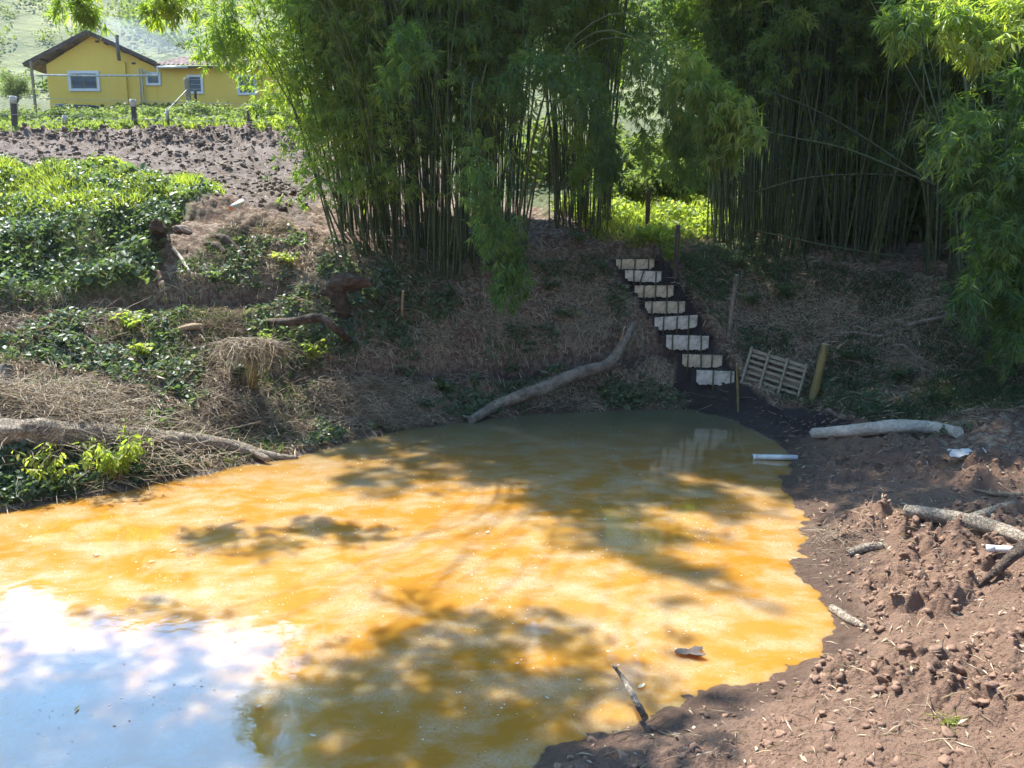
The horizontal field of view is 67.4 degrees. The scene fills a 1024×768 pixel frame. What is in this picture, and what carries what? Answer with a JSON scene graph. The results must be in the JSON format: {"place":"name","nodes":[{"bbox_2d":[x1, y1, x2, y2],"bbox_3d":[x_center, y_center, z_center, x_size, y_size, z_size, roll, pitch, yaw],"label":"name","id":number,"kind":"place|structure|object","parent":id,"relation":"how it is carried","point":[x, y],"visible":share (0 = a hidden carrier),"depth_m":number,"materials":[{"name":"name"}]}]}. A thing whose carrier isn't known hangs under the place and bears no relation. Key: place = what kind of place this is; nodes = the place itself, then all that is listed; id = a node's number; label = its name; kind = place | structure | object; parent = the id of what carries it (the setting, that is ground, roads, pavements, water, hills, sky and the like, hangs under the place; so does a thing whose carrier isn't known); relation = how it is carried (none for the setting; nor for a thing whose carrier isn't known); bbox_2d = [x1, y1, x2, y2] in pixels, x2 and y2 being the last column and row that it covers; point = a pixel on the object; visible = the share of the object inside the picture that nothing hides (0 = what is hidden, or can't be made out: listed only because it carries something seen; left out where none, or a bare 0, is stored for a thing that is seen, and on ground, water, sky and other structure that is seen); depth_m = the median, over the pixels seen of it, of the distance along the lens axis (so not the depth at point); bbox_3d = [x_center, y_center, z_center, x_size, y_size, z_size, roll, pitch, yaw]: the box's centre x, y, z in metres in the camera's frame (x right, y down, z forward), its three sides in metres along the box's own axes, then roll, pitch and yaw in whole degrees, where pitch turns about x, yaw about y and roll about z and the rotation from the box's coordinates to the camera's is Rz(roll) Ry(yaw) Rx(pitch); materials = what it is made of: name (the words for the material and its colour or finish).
{"place":"outdoors","nodes":[
{"label":"outdoors","id":0,"kind":"place"},
{"bbox_2d":[0,154,226,221],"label":"knoll grass","id":1,"kind":"structure","parent":0,"point":[187,178],"depth_m":17.42,"materials":[{"name":"green plant"}]},
{"bbox_2d":[0,409,835,767],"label":"pond water","id":2,"kind":"structure","parent":0,"point":[642,585],"depth_m":7.13,"materials":[{"name":"orange liquid"}]},
{"bbox_2d":[2,418,797,767],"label":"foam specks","id":3,"kind":"object","parent":2,"relation":"on","point":[390,542],"visible":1,"depth_m":7.60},
{"bbox_2d":[752,454,797,459],"bbox_3d":[4.041,1.129,11.809,0.666,0.109,0.095,2,10,9],"label":"drain pipe","id":4,"kind":"object","parent":2,"relation":"on","point":[771,457],"visible":1,"depth_m":11.78,"materials":[{"name":"plastic"}]},
{"bbox_2d":[0,0,1019,117],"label":"hillside","id":5,"kind":"structure","parent":0,"point":[27,20],"depth_m":75.67,"materials":[{"name":"green plant"}]},
{"bbox_2d":[0,0,695,116],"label":"hillside shrubs","id":6,"kind":"object","parent":5,"relation":"on","point":[127,18],"visible":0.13,"depth_m":75.92,"materials":[{"name":"green plant"}]},
{"bbox_2d":[0,98,1023,767],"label":"ground","id":7,"kind":"structure","parent":0,"point":[206,212],"depth_m":11.10,"materials":[{"name":"soil"}]},
{"bbox_2d":[0,70,34,108],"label":"tree","id":8,"kind":"object","parent":7,"relation":"on","point":[15,87],"visible":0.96,"depth_m":35.93,"materials":[{"name":"green plant"}]},
{"bbox_2d":[11,442,78,485],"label":"leafy plant","id":9,"kind":"object","parent":7,"relation":"on","point":[48,471],"visible":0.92,"depth_m":9.97,"materials":[{"name":"green plant"}]},
{"bbox_2d":[44,328,84,347],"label":"leafy plant","id":10,"kind":"object","parent":7,"relation":"on","point":[64,339],"visible":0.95,"depth_m":12.59,"materials":[{"name":"green plant"}]},
{"bbox_2d":[67,104,105,122],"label":"shrub","id":11,"kind":"object","parent":7,"relation":"on","point":[89,116],"visible":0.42,"depth_m":33.09,"materials":[{"name":"green plant"}]},
{"bbox_2d":[0,440,185,508],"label":"waterside herbs","id":12,"kind":"object","parent":7,"relation":"on","point":[11,488],"visible":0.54,"depth_m":10.04,"materials":[{"name":"green plant"}]},
{"bbox_2d":[0,151,202,293],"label":"leafy plants","id":13,"kind":"object","parent":7,"relation":"on","point":[125,253],"visible":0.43,"depth_m":15.22,"materials":[{"name":"green plant"}]},
{"bbox_2d":[0,163,203,305],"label":"knoll litter","id":14,"kind":"object","parent":7,"relation":"on","point":[82,249],"visible":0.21,"depth_m":15.06,"materials":[{"name":"plant"}]},
{"bbox_2d":[0,279,211,391],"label":"dry stems","id":15,"kind":"object","parent":7,"relation":"on","point":[13,327],"visible":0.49,"depth_m":13.08,"materials":[{"name":"plant"}]},
{"bbox_2d":[0,155,213,218],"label":"knoll herbs","id":16,"kind":"object","parent":7,"relation":"on","point":[95,201],"visible":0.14,"depth_m":17.11,"materials":[{"name":"green plant"}]},
{"bbox_2d":[0,153,221,305],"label":"vine cover","id":17,"kind":"object","parent":7,"relation":"on","point":[93,265],"visible":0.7,"depth_m":15.66,"materials":[{"name":"green plant"}]},
{"bbox_2d":[0,164,222,314],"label":"knoll stems","id":18,"kind":"object","parent":7,"relation":"on","point":[43,289],"visible":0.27,"depth_m":15.00,"materials":[{"name":"green plant"}]},
{"bbox_2d":[71,418,151,481],"bbox_3d":[-5.396,0.970,10.348,0.901,0.795,1.088,-8,13,-39],"label":"leafy plant","id":19,"kind":"object","parent":7,"relation":"on","point":[127,453],"visible":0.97,"depth_m":10.23,"materials":[{"name":"leaf"},{"name":"twig bark"}]},
{"bbox_2d":[104,309,152,332],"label":"leafy plant","id":20,"kind":"object","parent":7,"relation":"on","point":[127,322],"visible":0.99,"depth_m":13.40,"materials":[{"name":"green plant"}]},
{"bbox_2d":[0,336,290,504],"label":"brush pile","id":21,"kind":"object","parent":7,"relation":"on","point":[36,396],"visible":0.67,"depth_m":10.89,"materials":[{"name":"plant"}]},
{"bbox_2d":[0,418,298,462],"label":"fallen tree trunk","id":22,"kind":"object","parent":7,"relation":"on","point":[17,432],"visible":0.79,"depth_m":10.64,"materials":[{"name":"grey plant"}]},
{"bbox_2d":[2,96,304,130],"bbox_3d":[-14.870,-10.662,31.414,17.274,2.194,0.294,0,10,0],"label":"wire fence","id":23,"kind":"object","parent":7,"relation":"on","point":[13,110],"visible":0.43,"depth_m":31.26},
{"bbox_2d":[148,218,168,247],"bbox_3d":[-7.111,-2.961,15.470,0.396,0.713,1.016,-5,11,-28],"label":"rotten stump","id":24,"kind":"object","parent":7,"relation":"on","point":[157,227],"visible":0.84,"depth_m":15.26,"materials":[{"name":"brown plant"}]},
{"bbox_2d":[22,30,299,111],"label":"house","id":25,"kind":"structure","parent":7,"relation":"on","point":[97,70],"depth_m":39.84,"materials":[{"name":"yellow paint"}]},
{"bbox_2d":[67,71,100,91],"bbox_3d":[-22.200,-15.711,39.842,1.626,1.010,0.090,0,10,0],"label":"window","id":26,"kind":"structure","parent":25,"relation":"in","point":[75,83],"depth_m":39.86,"materials":[{"name":"white paint"}]},
{"bbox_2d":[186,75,203,93],"bbox_3d":[-16.445,-15.555,39.870,0.833,0.948,0.090,0,10,0],"label":"window","id":27,"kind":"structure","parent":25,"relation":"in","point":[196,82],"depth_m":39.87,"materials":[{"name":"white paint"}]},
{"bbox_2d":[0,102,322,133],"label":"bank grass","id":28,"kind":"structure","parent":7,"relation":"on","point":[260,124],"depth_m":31.77,"materials":[{"name":"green plant"}]},
{"bbox_2d":[0,101,328,132],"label":"bank herbs","id":29,"kind":"object","parent":7,"relation":"on","point":[142,116],"visible":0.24,"depth_m":32.15,"materials":[{"name":"green plant"}]},
{"bbox_2d":[0,125,332,216],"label":"plough litter","id":30,"kind":"object","parent":7,"relation":"on","point":[190,159],"visible":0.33,"depth_m":24.88,"materials":[{"name":"brown soil"}]},
{"bbox_2d":[0,123,337,218],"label":"ploughed clods","id":31,"kind":"object","parent":7,"relation":"on","point":[172,129],"visible":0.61,"depth_m":26.14,"materials":[{"name":"brown soil"}]},
{"bbox_2d":[66,326,334,440],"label":"dry stems","id":32,"kind":"object","parent":7,"relation":"on","point":[221,379],"visible":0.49,"depth_m":12.95,"materials":[{"name":"plant"}]},
{"bbox_2d":[184,98,235,118],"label":"shrub","id":33,"kind":"object","parent":7,"relation":"on","point":[214,110],"visible":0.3,"depth_m":34.07,"materials":[{"name":"green plant"}]},
{"bbox_2d":[137,298,291,376],"bbox_3d":[-5.317,-0.841,14.081,2.779,1.437,2.041,0,10,0],"label":"brush pile","id":34,"kind":"object","parent":7,"relation":"on","point":[226,327],"visible":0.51,"depth_m":13.92,"materials":[{"name":"brown plant"}]},
{"bbox_2d":[123,364,348,450],"bbox_3d":[-4.290,0.598,12.701,3.504,1.801,2.201,0,10,0],"label":"brush pile","id":35,"kind":"object","parent":7,"relation":"on","point":[258,416],"visible":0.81,"depth_m":12.61,"materials":[{"name":"plant"}]},
{"bbox_2d":[169,310,313,387],"bbox_3d":[-4.454,-0.618,12.922,2.448,1.263,1.720,0,10,0],"label":"brush pile","id":36,"kind":"object","parent":7,"relation":"on","point":[239,345],"visible":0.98,"depth_m":12.76,"materials":[{"name":"plant"}]},
{"bbox_2d":[244,345,258,391],"bbox_3d":[-4.426,-0.243,13.100,0.271,0.912,0.598,-3,10,-15],"label":"mossy stump","id":37,"kind":"object","parent":7,"relation":"on","point":[254,379],"visible":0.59,"depth_m":12.89,"materials":[{"name":"brown plant"}]},
{"bbox_2d":[237,98,287,118],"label":"shrub","id":38,"kind":"object","parent":7,"relation":"on","point":[270,111],"visible":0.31,"depth_m":33.85,"materials":[{"name":"green plant"}]},
{"bbox_2d":[136,232,466,393],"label":"dry stems","id":39,"kind":"object","parent":7,"relation":"on","point":[298,301],"visible":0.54,"depth_m":15.15,"materials":[{"name":"plant"}]},
{"bbox_2d":[263,313,352,342],"bbox_3d":[-3.868,-1.019,14.287,1.613,0.641,0.907,0,10,0],"label":"rotten log","id":40,"kind":"object","parent":7,"relation":"on","point":[328,322],"visible":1,"depth_m":13.90,"materials":[{"name":"brown wood"}]},
{"bbox_2d":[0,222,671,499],"bbox_3d":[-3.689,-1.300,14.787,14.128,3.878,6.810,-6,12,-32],"label":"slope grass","id":41,"kind":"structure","parent":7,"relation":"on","point":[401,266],"depth_m":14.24,"materials":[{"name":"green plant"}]},
{"bbox_2d":[0,223,689,488],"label":"slope weeds","id":42,"kind":"object","parent":7,"relation":"on","point":[50,350],"visible":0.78,"depth_m":14.83,"materials":[{"name":"green plant"}]},
{"bbox_2d":[0,212,691,512],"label":"slope litter","id":43,"kind":"object","parent":7,"relation":"on","point":[446,336],"visible":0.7,"depth_m":15.32,"materials":[{"name":"plant"}]},
{"bbox_2d":[320,273,372,319],"bbox_3d":[-3.218,-1.698,14.997,1.024,0.924,0.517,3,10,17],"label":"rotten stump","id":44,"kind":"object","parent":7,"relation":"on","point":[337,288],"visible":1,"depth_m":14.85,"materials":[{"name":"brown wood"}]},
{"bbox_2d":[239,323,462,436],"bbox_3d":[-2.875,0.066,13.991,4.127,2.209,2.794,0,10,0],"label":"brush pile","id":45,"kind":"object","parent":7,"relation":"on","point":[360,391],"visible":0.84,"depth_m":13.88,"materials":[{"name":"plant"}]},
{"bbox_2d":[43,0,771,318],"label":"bamboo clump","id":46,"kind":"object","parent":7,"relation":"on","point":[434,40],"visible":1,"depth_m":15.31,"materials":[{"name":"green plant"}]},
{"bbox_2d":[320,10,549,221],"bbox_3d":[-1.835,-11.527,19.643,9.823,14.761,7.877,4,11,21],"label":"bamboo clump","id":47,"kind":"object","parent":7,"relation":"on","point":[455,116],"visible":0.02,"depth_m":20.22,"materials":[{"name":"green plant"}]},
{"bbox_2d":[433,375,456,396],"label":"leafy plant","id":48,"kind":"object","parent":7,"relation":"on","point":[446,386],"visible":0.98,"depth_m":14.80,"materials":[{"name":"green plant"}]},
{"bbox_2d":[259,258,661,417],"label":"dry stems","id":49,"kind":"object","parent":7,"relation":"on","point":[466,377],"visible":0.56,"depth_m":15.40,"materials":[{"name":"plant"}]},
{"bbox_2d":[503,107,594,188],"bbox_3d":[1.511,-8.281,27.816,3.852,3.327,4.728,2,10,9],"label":"shrub","id":50,"kind":"object","parent":7,"relation":"on","point":[543,170],"visible":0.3,"depth_m":26.79,"materials":[{"name":"green plant"}]},
{"bbox_2d":[462,321,636,422],"bbox_3d":[0.850,-0.289,15.232,4.099,1.730,0.630,-5,11,-26],"label":"fallen log","id":51,"kind":"object","parent":7,"relation":"on","point":[554,383],"visible":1,"depth_m":15.00,"materials":[{"name":"grey wood"}]},
{"bbox_2d":[539,0,660,237],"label":"bamboo clump","id":52,"kind":"object","parent":7,"relation":"on","point":[603,53],"visible":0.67,"depth_m":18.59,"materials":[{"name":"green plant"}]},
{"bbox_2d":[553,0,680,130],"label":"tree","id":53,"kind":"object","parent":7,"relation":"on","point":[649,16],"visible":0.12,"depth_m":32.88,"materials":[{"name":"green plant"}]},
{"bbox_2d":[584,165,656,204],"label":"shrub","id":54,"kind":"object","parent":7,"relation":"on","point":[632,184],"visible":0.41,"depth_m":22.11,"materials":[{"name":"green plant"}]},
{"bbox_2d":[612,665,648,720],"bbox_3d":[0.820,2.126,5.305,0.108,0.152,0.529,-2,10,-10],"label":"snag","id":55,"kind":"object","parent":7,"relation":"on","point":[639,707],"visible":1,"depth_m":5.14,"materials":[{"name":"grey plant"}]},
{"bbox_2d":[616,259,653,270],"bbox_3d":[2.893,-2.738,18.050,0.898,0.413,0.078,0,10,0],"label":"step riser","id":56,"kind":"object","parent":7,"relation":"on","point":[634,264],"visible":0.9,"depth_m":18.03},
{"bbox_2d":[592,121,680,175],"bbox_3d":[4.483,-7.781,26.837,3.878,2.799,3.064,2,10,12],"label":"shrub","id":57,"kind":"object","parent":7,"relation":"on","point":[628,156],"visible":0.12,"depth_m":26.02,"materials":[{"name":"green plant"}]},
{"bbox_2d":[625,270,661,285],"bbox_3d":[3.022,-2.407,17.702,0.835,0.452,0.078,0,10,0],"label":"step riser","id":58,"kind":"object","parent":7,"relation":"on","point":[634,276],"visible":0.91,"depth_m":17.68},
{"bbox_2d":[550,181,741,268],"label":"opening weeds","id":59,"kind":"object","parent":7,"relation":"on","point":[624,200],"visible":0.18,"depth_m":20.27,"materials":[{"name":"green plant"}]},
{"bbox_2d":[635,284,673,300],"bbox_3d":[3.211,-2.020,17.364,0.876,0.459,0.078,0,10,0],"label":"step riser","id":60,"kind":"object","parent":7,"relation":"on","point":[655,291],"visible":0.92,"depth_m":17.35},
{"bbox_2d":[628,159,688,201],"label":"shrub","id":61,"kind":"object","parent":7,"relation":"on","point":[659,191],"visible":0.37,"depth_m":22.62,"materials":[{"name":"green plant"}]},
{"bbox_2d":[645,301,684,315],"bbox_3d":[3.391,-1.622,17.028,0.887,0.450,0.078,0,10,0],"label":"step riser","id":62,"kind":"object","parent":7,"relation":"on","point":[666,307],"visible":0.94,"depth_m":17.01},
{"bbox_2d":[639,0,704,124],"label":"tree","id":63,"kind":"object","parent":7,"relation":"on","point":[671,62],"visible":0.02,"depth_m":35.42,"materials":[{"name":"green plant"}]},
{"bbox_2d":[654,315,697,334],"bbox_3d":[3.560,-1.257,16.686,0.923,0.482,0.078,0,10,0],"label":"step riser","id":64,"kind":"object","parent":7,"relation":"on","point":[663,323],"visible":0.92,"depth_m":16.67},
{"bbox_2d":[673,225,679,280],"bbox_3d":[3.784,-3.012,17.665,0.132,1.278,0.113,0,10,0],"label":"wooden post","id":65,"kind":"object","parent":7,"relation":"on","point":[676,254],"visible":1,"depth_m":17.62,"materials":[{"name":"brown wood"}]},
{"bbox_2d":[635,152,727,195],"bbox_3d":[5.245,-6.277,23.407,3.090,1.934,2.405,-3,10,-14],"label":"shrub","id":66,"kind":"object","parent":7,"relation":"on","point":[655,160],"visible":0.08,"depth_m":22.95,"materials":[{"name":"green plant"}]},
{"bbox_2d":[666,334,708,357],"bbox_3d":[3.736,-0.807,16.360,0.903,0.503,0.078,0,10,0],"label":"step riser","id":67,"kind":"object","parent":7,"relation":"on","point":[686,342],"visible":0.94,"depth_m":16.34,"materials":[{"name":"grey concrete"}]},
{"bbox_2d":[609,256,786,413],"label":"step crumbs","id":68,"kind":"object","parent":7,"relation":"on","point":[696,352],"visible":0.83,"depth_m":16.39,"materials":[{"name":"soil"}]},
{"bbox_2d":[682,354,721,373],"bbox_3d":[3.968,-0.403,16.025,0.832,0.448,0.078,0,10,0],"label":"step riser","id":69,"kind":"object","parent":7,"relation":"on","point":[700,360],"visible":0.94,"depth_m":16.00,"materials":[{"name":"grey concrete"}]},
{"bbox_2d":[696,370,734,390],"bbox_3d":[4.151,-0.045,15.681,0.772,0.483,0.078,0,10,0],"label":"step riser","id":70,"kind":"object","parent":7,"relation":"on","point":[713,378],"visible":0.96,"depth_m":15.66,"materials":[{"name":"grey concrete"}]},
{"bbox_2d":[726,274,738,341],"bbox_3d":[4.673,-1.580,16.292,0.203,1.474,0.106,0,10,0],"label":"wooden post","id":71,"kind":"object","parent":7,"relation":"on","point":[731,310],"visible":1,"depth_m":16.25,"materials":[{"name":"brown wood"}]},
{"bbox_2d":[717,249,752,270],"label":"leafy plant","id":72,"kind":"object","parent":7,"relation":"on","point":[740,259],"visible":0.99,"depth_m":18.12,"materials":[{"name":"green plant"}]},
{"bbox_2d":[646,0,901,262],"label":"bamboo clump","id":73,"kind":"object","parent":7,"relation":"on","point":[766,66],"visible":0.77,"depth_m":18.00,"materials":[{"name":"green plant"}]},
{"bbox_2d":[739,346,808,399],"bbox_3d":[5.249,-0.195,15.413,1.227,1.002,0.594,7,12,34],"label":"wooden pallet","id":74,"kind":"object","parent":7,"relation":"on","point":[782,378],"visible":0.9,"depth_m":15.43,"materials":[{"name":"grey wood"}]},
{"bbox_2d":[542,414,1023,767],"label":"soil clods","id":75,"kind":"object","parent":7,"relation":"on","point":[944,758],"visible":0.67,"depth_m":5.47,"materials":[{"name":"brown soil"}]},
{"bbox_2d":[554,408,1023,767],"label":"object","id":76,"kind":"object","parent":7,"relation":"on","point":[849,635],"visible":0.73,"depth_m":5.42,"materials":[{"name":"brown plant"}]},
{"bbox_2d":[576,407,1023,767],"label":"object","id":77,"kind":"structure","parent":7,"relation":"on","point":[893,727],"depth_m":5.89,"materials":[{"name":"brown soil"}]},
{"bbox_2d":[627,631,976,752],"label":"dry stems","id":78,"kind":"object","parent":7,"relation":"on","point":[815,702],"visible":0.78,"depth_m":4.95,"materials":[{"name":"plant"}]},
{"bbox_2d":[761,167,851,240],"bbox_3d":[7.927,-4.734,20.947,2.994,2.415,2.365,-7,12,-36],"label":"bamboo","id":79,"kind":"object","parent":7,"relation":"on","point":[820,231],"visible":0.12,"depth_m":20.19,"materials":[{"name":"green plant"}]},
{"bbox_2d":[673,1,953,241],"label":"bamboo clump","id":80,"kind":"object","parent":7,"relation":"on","point":[859,106],"visible":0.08,"depth_m":20.01,"materials":[{"name":"green plant"}]},
{"bbox_2d":[809,343,828,400],"bbox_3d":[5.825,-0.160,14.613,0.370,1.236,0.162,-1,10,-8],"label":"wooden post","id":81,"kind":"object","parent":7,"relation":"on","point":[816,381],"visible":0.88,"depth_m":14.55,"materials":[{"name":"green wood"}]},
{"bbox_2d":[784,493,875,567],"bbox_3d":[3.506,1.654,8.214,1.048,0.722,1.321,4,11,22],"label":"root tangle","id":82,"kind":"object","parent":7,"relation":"on","point":[817,530],"visible":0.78,"depth_m":8.32,"materials":[{"name":"plant"}]},
{"bbox_2d":[678,297,991,412],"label":"dry stems","id":83,"kind":"object","parent":7,"relation":"on","point":[896,362],"visible":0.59,"depth_m":15.33,"materials":[{"name":"plant"}]},
{"bbox_2d":[812,202,865,243],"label":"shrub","id":84,"kind":"object","parent":7,"relation":"on","point":[837,235],"visible":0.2,"depth_m":20.06,"materials":[{"name":"green plant"}]},
{"bbox_2d":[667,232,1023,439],"bbox_3d":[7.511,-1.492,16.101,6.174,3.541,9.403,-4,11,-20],"label":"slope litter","id":85,"kind":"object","parent":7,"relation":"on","point":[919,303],"visible":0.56,"depth_m":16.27,"materials":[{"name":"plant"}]},
{"bbox_2d":[828,604,867,628],"bbox_3d":[2.892,1.999,6.588,0.082,0.176,0.611,-1,10,-3],"label":"broken wood","id":86,"kind":"object","parent":7,"relation":"on","point":[843,615],"visible":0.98,"depth_m":6.61,"materials":[{"name":"beige wood"}]},
{"bbox_2d":[688,0,1012,263],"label":"bamboo clump","id":87,"kind":"object","parent":7,"relation":"on","point":[867,57],"visible":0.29,"depth_m":18.02,"materials":[{"name":"green plant"}]},
{"bbox_2d":[677,230,1023,439],"bbox_3d":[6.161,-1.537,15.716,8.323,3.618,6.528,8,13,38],"label":"slope grass","id":88,"kind":"structure","parent":7,"relation":"on","point":[993,392],"depth_m":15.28,"materials":[{"name":"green plant"}]},
{"bbox_2d":[831,344,880,361],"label":"leafy plant","id":89,"kind":"object","parent":7,"relation":"on","point":[850,354],"visible":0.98,"depth_m":15.43,"materials":[{"name":"green plant"}]},
{"bbox_2d":[845,542,883,556],"bbox_3d":[3.653,1.712,7.961,0.387,0.163,0.124,0,10,0],"label":"broken wood","id":90,"kind":"object","parent":7,"relation":"on","point":[862,548],"visible":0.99,"depth_m":7.93,"materials":[{"name":"beige wood"}]},
{"bbox_2d":[810,419,963,437],"bbox_3d":[5.729,0.742,11.881,2.132,0.527,0.767,5,11,28],"label":"cut log","id":91,"kind":"object","parent":7,"relation":"on","point":[897,426],"visible":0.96,"depth_m":11.69,"materials":[{"name":"grey wood"}]},
{"bbox_2d":[755,0,1023,384],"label":"bamboo clump","id":92,"kind":"object","parent":7,"relation":"on","point":[990,231],"visible":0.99,"depth_m":11.36,"materials":[{"name":"green plant"}]},
{"bbox_2d":[838,313,957,338],"bbox_3d":[7.946,-1.209,15.857,2.204,0.577,0.296,2,10,14],"label":"fallen branch","id":93,"kind":"object","parent":7,"relation":"on","point":[908,324],"visible":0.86,"depth_m":15.85,"materials":[{"name":"brown plant"}]},
{"bbox_2d":[879,364,920,382],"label":"leafy plant","id":94,"kind":"object","parent":7,"relation":"on","point":[896,374],"visible":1,"depth_m":14.59,"materials":[{"name":"green plant"}]},
{"bbox_2d":[884,172,974,242],"bbox_3d":[11.460,-4.557,20.899,2.994,2.542,2.366,5,11,28],"label":"clump","id":95,"kind":"object","parent":7,"relation":"on","point":[919,225],"visible":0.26,"depth_m":20.40,"materials":[{"name":"green plant"}]},
{"bbox_2d":[903,500,1023,542],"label":"forked log","id":96,"kind":"object","parent":7,"relation":"on","point":[976,521],"visible":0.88,"depth_m":7.93,"materials":[{"name":"grey plant"}]},
{"bbox_2d":[976,538,1023,587],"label":"broken wood","id":97,"kind":"object","parent":7,"relation":"on","point":[1012,555],"visible":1,"depth_m":6.44,"materials":[{"name":"brown wood"}]},
{"bbox_2d":[552,185,758,261],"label":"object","id":98,"kind":"structure","parent":0,"point":[683,198],"depth_m":19.86,"materials":[{"name":"green plant"}]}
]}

